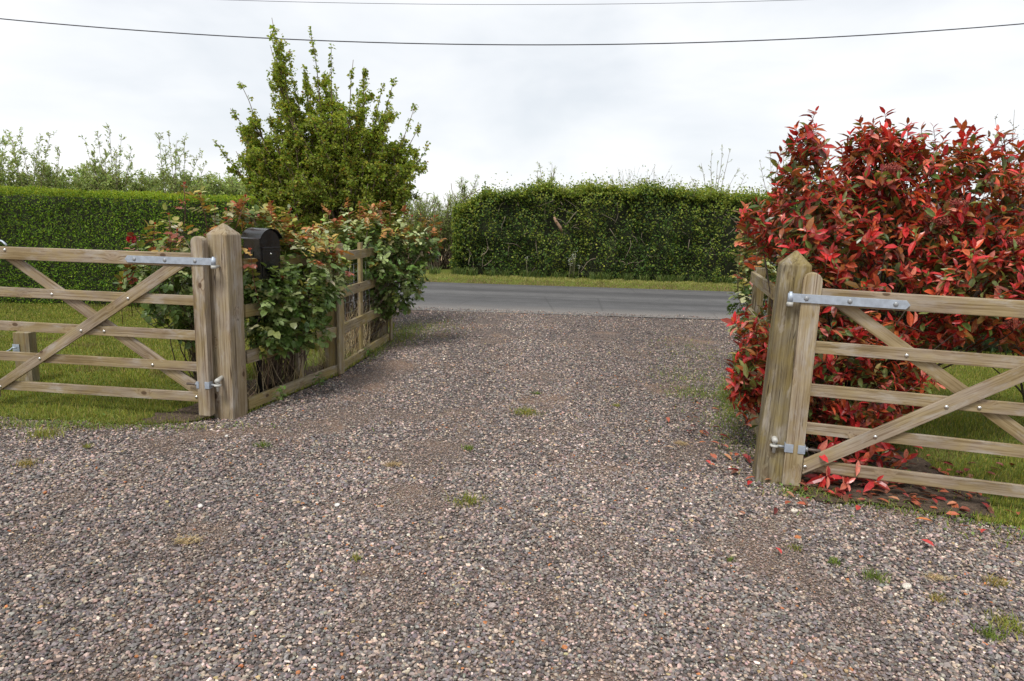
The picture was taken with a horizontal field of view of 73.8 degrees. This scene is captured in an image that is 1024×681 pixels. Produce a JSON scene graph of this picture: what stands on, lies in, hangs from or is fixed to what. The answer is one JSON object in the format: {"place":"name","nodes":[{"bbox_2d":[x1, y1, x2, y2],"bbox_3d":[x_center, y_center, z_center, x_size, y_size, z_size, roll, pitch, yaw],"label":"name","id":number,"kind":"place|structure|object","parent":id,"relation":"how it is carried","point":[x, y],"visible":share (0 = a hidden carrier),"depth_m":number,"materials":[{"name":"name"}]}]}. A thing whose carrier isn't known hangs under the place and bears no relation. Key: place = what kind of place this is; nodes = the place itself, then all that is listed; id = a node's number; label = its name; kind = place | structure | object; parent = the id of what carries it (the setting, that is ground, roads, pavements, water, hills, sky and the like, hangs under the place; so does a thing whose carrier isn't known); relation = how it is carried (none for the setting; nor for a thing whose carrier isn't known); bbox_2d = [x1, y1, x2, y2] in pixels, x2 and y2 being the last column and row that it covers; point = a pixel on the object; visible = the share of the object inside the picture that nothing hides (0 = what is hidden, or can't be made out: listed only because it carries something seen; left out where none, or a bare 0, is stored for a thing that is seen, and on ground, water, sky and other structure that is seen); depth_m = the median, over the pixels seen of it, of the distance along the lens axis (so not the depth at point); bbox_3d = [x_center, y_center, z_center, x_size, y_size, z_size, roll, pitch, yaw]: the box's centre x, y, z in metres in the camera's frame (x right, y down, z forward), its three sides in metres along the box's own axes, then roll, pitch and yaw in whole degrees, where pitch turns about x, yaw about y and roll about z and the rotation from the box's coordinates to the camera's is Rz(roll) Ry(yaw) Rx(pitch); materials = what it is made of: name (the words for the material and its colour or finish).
{"place":"outdoors","nodes":[
{"label":"outdoors","id":0,"kind":"place"},
{"bbox_2d":[0,300,394,424],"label":"lawn","id":1,"kind":"structure","parent":0,"point":[166,388],"depth_m":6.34,"materials":[{"name":"green plant"}]},
{"bbox_2d":[7,331,39,381],"bbox_3d":[-4.575,0.167,6.172,0.480,0.500,0.152,2,10,0],"label":"stop post","id":2,"kind":"object","parent":1,"relation":"on","point":[24,341],"visible":0.62,"depth_m":6.14,"materials":[{"name":"brown wood"}]},
{"bbox_2d":[0,185,292,307],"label":"clipped hedge","id":3,"kind":"object","parent":1,"relation":"on","point":[102,219],"visible":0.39,"depth_m":10.69,"materials":[{"name":"green plant"}]},
{"bbox_2d":[114,181,252,380],"bbox_3d":[-2.765,-0.427,5.878,1.209,1.836,0.986,5,10,15],"label":"rose bush","id":4,"kind":"object","parent":1,"relation":"on","point":[180,286],"visible":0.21,"depth_m":5.70,"materials":[{"name":"green plant"}]},
{"bbox_2d":[245,295,388,396],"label":"dry grass","id":5,"kind":"structure","parent":1,"relation":"on","point":[350,342],"depth_m":7.28,"materials":[{"name":"green plant"}]},
{"bbox_2d":[242,242,392,409],"bbox_3d":[-1.804,-0.346,7.190,0.278,1.370,3.507,3,10,7],"label":"post and rail fence","id":6,"kind":"object","parent":1,"relation":"on","point":[334,352],"visible":0.59,"depth_m":6.89,"materials":[{"name":"brown wood"}]},
{"bbox_2d":[213,20,430,313],"bbox_3d":[-2.552,-2.122,9.380,2.849,4.069,2.195,2,10,0],"label":"hawthorn tree","id":7,"kind":"object","parent":1,"relation":"on","point":[331,160],"visible":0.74,"depth_m":8.96,"materials":[{"name":"green plant"}]},
{"bbox_2d":[301,197,445,347],"bbox_3d":[-1.668,-0.805,8.285,1.717,1.812,1.213,2,10,0],"label":"rose bush","id":8,"kind":"object","parent":1,"relation":"on","point":[384,269],"visible":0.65,"depth_m":8.18,"materials":[{"name":"green plant"}]},
{"bbox_2d":[0,309,1023,680],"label":"gravel driveway","id":9,"kind":"structure","parent":0,"point":[456,461],"depth_m":3.58,"materials":[{"name":"grey gravel"}]},
{"bbox_2d":[15,424,75,441],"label":"grass tuft","id":10,"kind":"object","parent":9,"relation":"on","point":[44,434],"visible":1,"depth_m":4.82,"materials":[{"name":"green plant"}]},
{"bbox_2d":[170,533,204,545],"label":"dry clump","id":11,"kind":"object","parent":9,"relation":"on","point":[187,540],"visible":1,"depth_m":3.33,"materials":[{"name":"beige plant"}]},
{"bbox_2d":[253,440,271,447],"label":"grass tuft","id":12,"kind":"object","parent":9,"relation":"on","point":[263,445],"visible":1,"depth_m":4.75,"materials":[{"name":"green plant"}]},
{"bbox_2d":[271,385,285,402],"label":"leafy weed","id":13,"kind":"object","parent":9,"relation":"on","point":[281,394],"visible":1,"depth_m":5.79,"materials":[{"name":"green plant"}]},
{"bbox_2d":[312,372,326,386],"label":"leafy weed","id":14,"kind":"object","parent":9,"relation":"on","point":[320,383],"visible":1,"depth_m":6.39,"materials":[{"name":"green plant"}]},
{"bbox_2d":[381,460,403,466],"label":"dry clump","id":15,"kind":"object","parent":9,"relation":"on","point":[392,463],"visible":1,"depth_m":4.46,"materials":[{"name":"beige plant"}]},
{"bbox_2d":[461,444,472,449],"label":"grass tuft","id":16,"kind":"object","parent":9,"relation":"on","point":[468,447],"visible":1,"depth_m":4.82,"materials":[{"name":"green plant"}]},
{"bbox_2d":[443,489,492,507],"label":"grass tuft","id":17,"kind":"object","parent":9,"relation":"on","point":[469,499],"visible":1,"depth_m":3.89,"materials":[{"name":"green plant"}]},
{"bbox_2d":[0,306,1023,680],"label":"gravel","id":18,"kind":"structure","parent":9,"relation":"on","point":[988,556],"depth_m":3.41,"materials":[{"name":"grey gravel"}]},
{"bbox_2d":[10,455,44,467],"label":"grass tuft","id":19,"kind":"object","parent":18,"relation":"on","point":[29,462],"visible":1,"depth_m":4.26,"materials":[{"name":"yellow plant"}]},
{"bbox_2d":[351,551,363,562],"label":"grass tuft","id":20,"kind":"object","parent":18,"relation":"on","point":[354,557],"visible":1,"depth_m":3.23,"materials":[{"name":"green plant"}]},
{"bbox_2d":[488,602,495,608],"bbox_3d":[-0.085,1.111,2.856,0.031,0.024,0.027,11,13,41],"label":"pale stone","id":21,"kind":"object","parent":18,"relation":"on","point":[491,605],"visible":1,"depth_m":2.85,"materials":[{"name":"white stone"}]},
{"bbox_2d":[673,441,693,445],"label":"dry clump","id":22,"kind":"object","parent":18,"relation":"on","point":[682,443],"visible":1,"depth_m":5.10,"materials":[{"name":"beige plant"}]},
{"bbox_2d":[826,556,844,566],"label":"grass tuft","id":23,"kind":"object","parent":18,"relation":"on","point":[836,561],"visible":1,"depth_m":3.35,"materials":[{"name":"green plant"}]},
{"bbox_2d":[845,566,891,582],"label":"grass tuft","id":24,"kind":"object","parent":18,"relation":"on","point":[874,577],"visible":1,"depth_m":3.21,"materials":[{"name":"green plant"}]},
{"bbox_2d":[902,583,911,588],"bbox_3d":[1.826,1.136,3.156,0.048,0.026,0.034,-3,11,-26],"label":"pale stone","id":25,"kind":"object","parent":18,"relation":"on","point":[906,585],"visible":1,"depth_m":3.15,"materials":[{"name":"white stone"}]},
{"bbox_2d":[921,539,933,545],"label":"fallen leaf","id":26,"kind":"object","parent":18,"relation":"on","point":[928,541],"visible":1,"depth_m":3.55,"materials":[{"name":"red plant"}]},
{"bbox_2d":[919,571,952,581],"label":"dry clump","id":27,"kind":"object","parent":18,"relation":"on","point":[937,576],"visible":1,"depth_m":3.23,"materials":[{"name":"beige plant"}]},
{"bbox_2d":[925,591,958,604],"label":"grass tuft","id":28,"kind":"object","parent":18,"relation":"on","point":[937,598],"visible":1,"depth_m":3.05,"materials":[{"name":"plant"}]},
{"bbox_2d":[946,511,959,514],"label":"fallen leaf","id":29,"kind":"object","parent":18,"relation":"on","point":[953,512],"visible":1,"depth_m":3.92,"materials":[{"name":"orange plant"}]},
{"bbox_2d":[970,622,1009,642],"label":"grass tuft","id":30,"kind":"object","parent":18,"relation":"on","point":[989,634],"visible":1,"depth_m":2.79,"materials":[{"name":"green plant"}]},
{"bbox_2d":[974,572,1016,588],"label":"grass tuft","id":31,"kind":"object","parent":18,"relation":"on","point":[996,578],"visible":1,"depth_m":3.19,"materials":[{"name":"plant"}]},
{"bbox_2d":[983,607,1023,640],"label":"grass tuft","id":32,"kind":"object","parent":18,"relation":"on","point":[1006,624],"visible":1,"depth_m":2.86,"materials":[{"name":"green plant"}]},
{"bbox_2d":[0,316,1023,547],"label":"weeds","id":33,"kind":"object","parent":9,"relation":"on","point":[411,328],"visible":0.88,"depth_m":5.17,"materials":[{"name":"green plant"}]},
{"bbox_2d":[506,405,546,416],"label":"grass tuft","id":34,"kind":"object","parent":9,"relation":"on","point":[526,411],"visible":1,"depth_m":5.73,"materials":[{"name":"green plant"}]},
{"bbox_2d":[752,250,811,484],"bbox_3d":[1.719,0.194,4.345,0.208,1.522,0.245,4,10,13],"label":"gate post","id":35,"kind":"object","parent":9,"relation":"on","point":[794,268],"visible":0.82,"depth_m":4.31,"materials":[{"name":"brown wood"}]},
{"bbox_2d":[770,272,1023,497],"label":"field gate","id":36,"kind":"structure","parent":35,"relation":"attached to","point":[813,297],"depth_m":4.09,"materials":[{"name":"brown wood"}]},
{"bbox_2d":[783,542,803,551],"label":"grass tuft","id":37,"kind":"object","parent":9,"relation":"on","point":[794,546],"visible":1,"depth_m":3.48,"materials":[{"name":"green plant"}]},
{"bbox_2d":[0,18,1023,44],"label":"overhead cable","id":38,"kind":"object","parent":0,"point":[517,44],"visible":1,"depth_m":13.19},
{"bbox_2d":[0,0,1023,216],"label":"sky","id":39,"kind":"structure","parent":0,"point":[485,111],"materials":[{"name":"white"}]},
{"bbox_2d":[238,0,786,4],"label":"overhead wire","id":40,"kind":"object","parent":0,"point":[511,4],"visible":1,"depth_m":14.01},
{"bbox_2d":[350,281,767,318],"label":"road","id":41,"kind":"structure","parent":0,"point":[603,301],"depth_m":14.04,"materials":[{"name":"grey asphalt"}]},
{"bbox_2d":[140,356,995,517],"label":"soil","id":42,"kind":"structure","parent":0,"point":[974,504],"depth_m":4.28,"materials":[{"name":"brown soil"}]},
{"bbox_2d":[206,223,247,419],"bbox_3d":[-2.258,-0.126,5.320,0.184,1.558,0.301,5,10,15],"label":"gate post","id":43,"kind":"object","parent":42,"relation":"on","point":[227,303],"visible":0.88,"depth_m":5.31,"materials":[{"name":"brown wood"}]},
{"bbox_2d":[0,236,221,415],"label":"field gate","id":44,"kind":"structure","parent":43,"relation":"attached to","point":[201,388],"depth_m":5.30,"materials":[{"name":"brown wood"}]},
{"bbox_2d":[241,227,283,393],"bbox_3d":[-2.078,-0.189,5.724,0.255,1.492,0.250,8,12,32],"label":"mailbox","id":45,"kind":"object","parent":42,"relation":"on","point":[263,244],"visible":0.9,"depth_m":5.56,"materials":[{"name":"black paint"}]},
{"bbox_2d":[262,250,278,276],"bbox_3d":[-1.971,-0.634,5.583,0.018,0.215,0.156,8,12,32],"label":"door","id":46,"kind":"structure","parent":45,"relation":"in","point":[270,258],"depth_m":5.57,"materials":[{"name":"black paint"}]},
{"bbox_2d":[205,194,354,389],"bbox_3d":[-1.979,-0.412,6.162,1.292,1.757,1.270,-7,14,-42],"label":"rose bush","id":47,"kind":"object","parent":42,"relation":"on","point":[275,327],"visible":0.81,"depth_m":5.93,"materials":[{"name":"green plant"}]},
{"bbox_2d":[666,397,1021,526],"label":"leaf litter","id":48,"kind":"object","parent":42,"relation":"on","point":[838,491],"visible":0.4,"depth_m":4.25,"materials":[{"name":"red plant"}]},
{"bbox_2d":[395,266,743,291],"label":"grass verge","id":49,"kind":"object","parent":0,"point":[445,270],"depth_m":17.61,"materials":[{"name":"green plant"}]},
{"bbox_2d":[0,129,29,186],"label":"scrub bush","id":50,"kind":"object","parent":49,"relation":"on","point":[3,169],"visible":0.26,"depth_m":21.27,"materials":[{"name":"green plant"}]},
{"bbox_2d":[7,127,64,196],"bbox_3d":[-14.517,-4.559,21.164,1.636,3.916,1.092,2,10,0],"label":"sapling","id":51,"kind":"object","parent":49,"relation":"on","point":[42,163],"visible":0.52,"depth_m":20.80,"materials":[{"name":"green plant"}]},
{"bbox_2d":[3,164,89,196],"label":"scrub bush","id":52,"kind":"object","parent":49,"relation":"on","point":[50,174],"visible":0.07,"depth_m":21.35,"materials":[{"name":"green plant"}]},
{"bbox_2d":[62,160,156,196],"bbox_3d":[-12.747,-4.184,21.671,2.762,3.123,1.861,2,10,0],"label":"scrub bush","id":53,"kind":"object","parent":49,"relation":"on","point":[85,178],"visible":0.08,"depth_m":21.07,"materials":[{"name":"green plant"}]},
{"bbox_2d":[78,123,146,198],"bbox_3d":[-12.292,-4.574,21.129,2.018,4.101,1.021,5,10,18],"label":"sapling","id":54,"kind":"object","parent":49,"relation":"on","point":[94,161],"visible":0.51,"depth_m":20.91,"materials":[{"name":"green plant"}]},
{"bbox_2d":[122,166,203,198],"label":"scrub bush","id":55,"kind":"object","parent":49,"relation":"on","point":[157,183],"visible":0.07,"depth_m":21.38,"materials":[{"name":"green plant"}]},
{"bbox_2d":[154,130,211,195],"bbox_3d":[-10.103,-4.423,21.088,1.680,3.955,1.108,2,10,0],"label":"sapling","id":56,"kind":"object","parent":49,"relation":"on","point":[174,178],"visible":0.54,"depth_m":20.89,"materials":[{"name":"green plant"}]},
{"bbox_2d":[177,171,258,200],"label":"scrub bush","id":57,"kind":"object","parent":49,"relation":"on","point":[233,185],"visible":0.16,"depth_m":21.07,"materials":[{"name":"green plant"}]},
{"bbox_2d":[403,190,444,269],"bbox_3d":[-2.674,-3.220,20.121,1.471,2.402,1.615,2,10,0],"label":"willow bush","id":58,"kind":"object","parent":49,"relation":"on","point":[423,212],"visible":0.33,"depth_m":19.81,"materials":[{"name":"green plant"}]},
{"bbox_2d":[430,190,472,269],"bbox_3d":[-1.722,-3.283,20.488,1.633,2.460,1.568,2,10,0],"label":"willow bush","id":59,"kind":"object","parent":49,"relation":"on","point":[446,243],"visible":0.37,"depth_m":20.24,"materials":[{"name":"green plant"}]},
{"bbox_2d":[526,251,579,278],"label":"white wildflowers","id":60,"kind":"object","parent":49,"relation":"on","point":[568,264],"visible":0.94,"depth_m":18.35,"materials":[{"name":"green plant"}]},
{"bbox_2d":[402,265,775,283],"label":"undergrowth","id":61,"kind":"object","parent":49,"relation":"on","point":[594,276],"visible":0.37,"depth_m":18.50,"materials":[{"name":"green plant"}]},
{"bbox_2d":[690,146,746,193],"bbox_3d":[6.313,-4.704,21.000,1.724,2.577,0.400,2,10,0],"label":"bare sapling","id":62,"kind":"object","parent":49,"relation":"on","point":[735,175],"visible":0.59,"depth_m":20.89,"materials":[{"name":"brown plant"}]},
{"bbox_2d":[447,164,1019,282],"bbox_3d":[7.826,-3.092,19.124,19.259,3.350,2.166,2,10,0],"label":"roadside hedge","id":63,"kind":"object","parent":49,"relation":"on","point":[652,230],"visible":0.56,"depth_m":18.71,"materials":[{"name":"green plant"}]},
{"bbox_2d":[456,175,479,202],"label":"willow sprig","id":64,"kind":"object","parent":63,"relation":"on","point":[463,193],"visible":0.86,"depth_m":19.72,"materials":[{"name":"green plant"}]},
{"bbox_2d":[533,161,555,182],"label":"willow sprig","id":65,"kind":"object","parent":63,"relation":"attached to","point":[553,177],"visible":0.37,"depth_m":19.65,"materials":[{"name":"green plant"}]},
{"bbox_2d":[976,110,1023,206],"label":"bare sapling","id":66,"kind":"object","parent":63,"relation":"in","point":[1012,136],"visible":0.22,"depth_m":18.77,"materials":[{"name":"green plant"}]},
{"bbox_2d":[759,150,787,191],"bbox_3d":[8.089,-4.605,20.460,1.481,2.678,0.397,2,10,0],"label":"bare sapling","id":67,"kind":"object","parent":49,"relation":"on","point":[769,170],"visible":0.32,"depth_m":20.36,"materials":[{"name":"green plant"}]},
{"bbox_2d":[732,348,1023,528],"bbox_3d":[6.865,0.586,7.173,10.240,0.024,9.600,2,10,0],"label":"lawn","id":68,"kind":"structure","parent":0,"point":[976,462],"depth_m":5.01,"materials":[{"name":"green plant"}]},
{"bbox_2d":[726,229,776,340],"bbox_3d":[2.678,-0.432,7.518,0.615,1.615,0.598,5,11,19],"label":"rose bush","id":69,"kind":"object","parent":68,"relation":"on","point":[743,296],"visible":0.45,"depth_m":7.45,"materials":[{"name":"green plant"}]},
{"bbox_2d":[745,267,775,436],"bbox_3d":[2.048,0.103,5.635,0.137,1.270,2.436,5,10,16],"label":"post and rail fence","id":70,"kind":"object","parent":68,"relation":"on","point":[759,282],"visible":0.3,"depth_m":6.02,"materials":[{"name":"brown wood"}]},
{"bbox_2d":[720,106,1023,491],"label":"red shrub","id":71,"kind":"object","parent":68,"relation":"on","point":[995,235],"visible":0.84,"depth_m":4.75,"materials":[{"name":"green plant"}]},
{"bbox_2d":[774,236,1023,353],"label":"evergreen hedge","id":72,"kind":"object","parent":68,"relation":"on","point":[993,347],"visible":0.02,"depth_m":9.35,"materials":[{"name":"green plant"}]}
]}

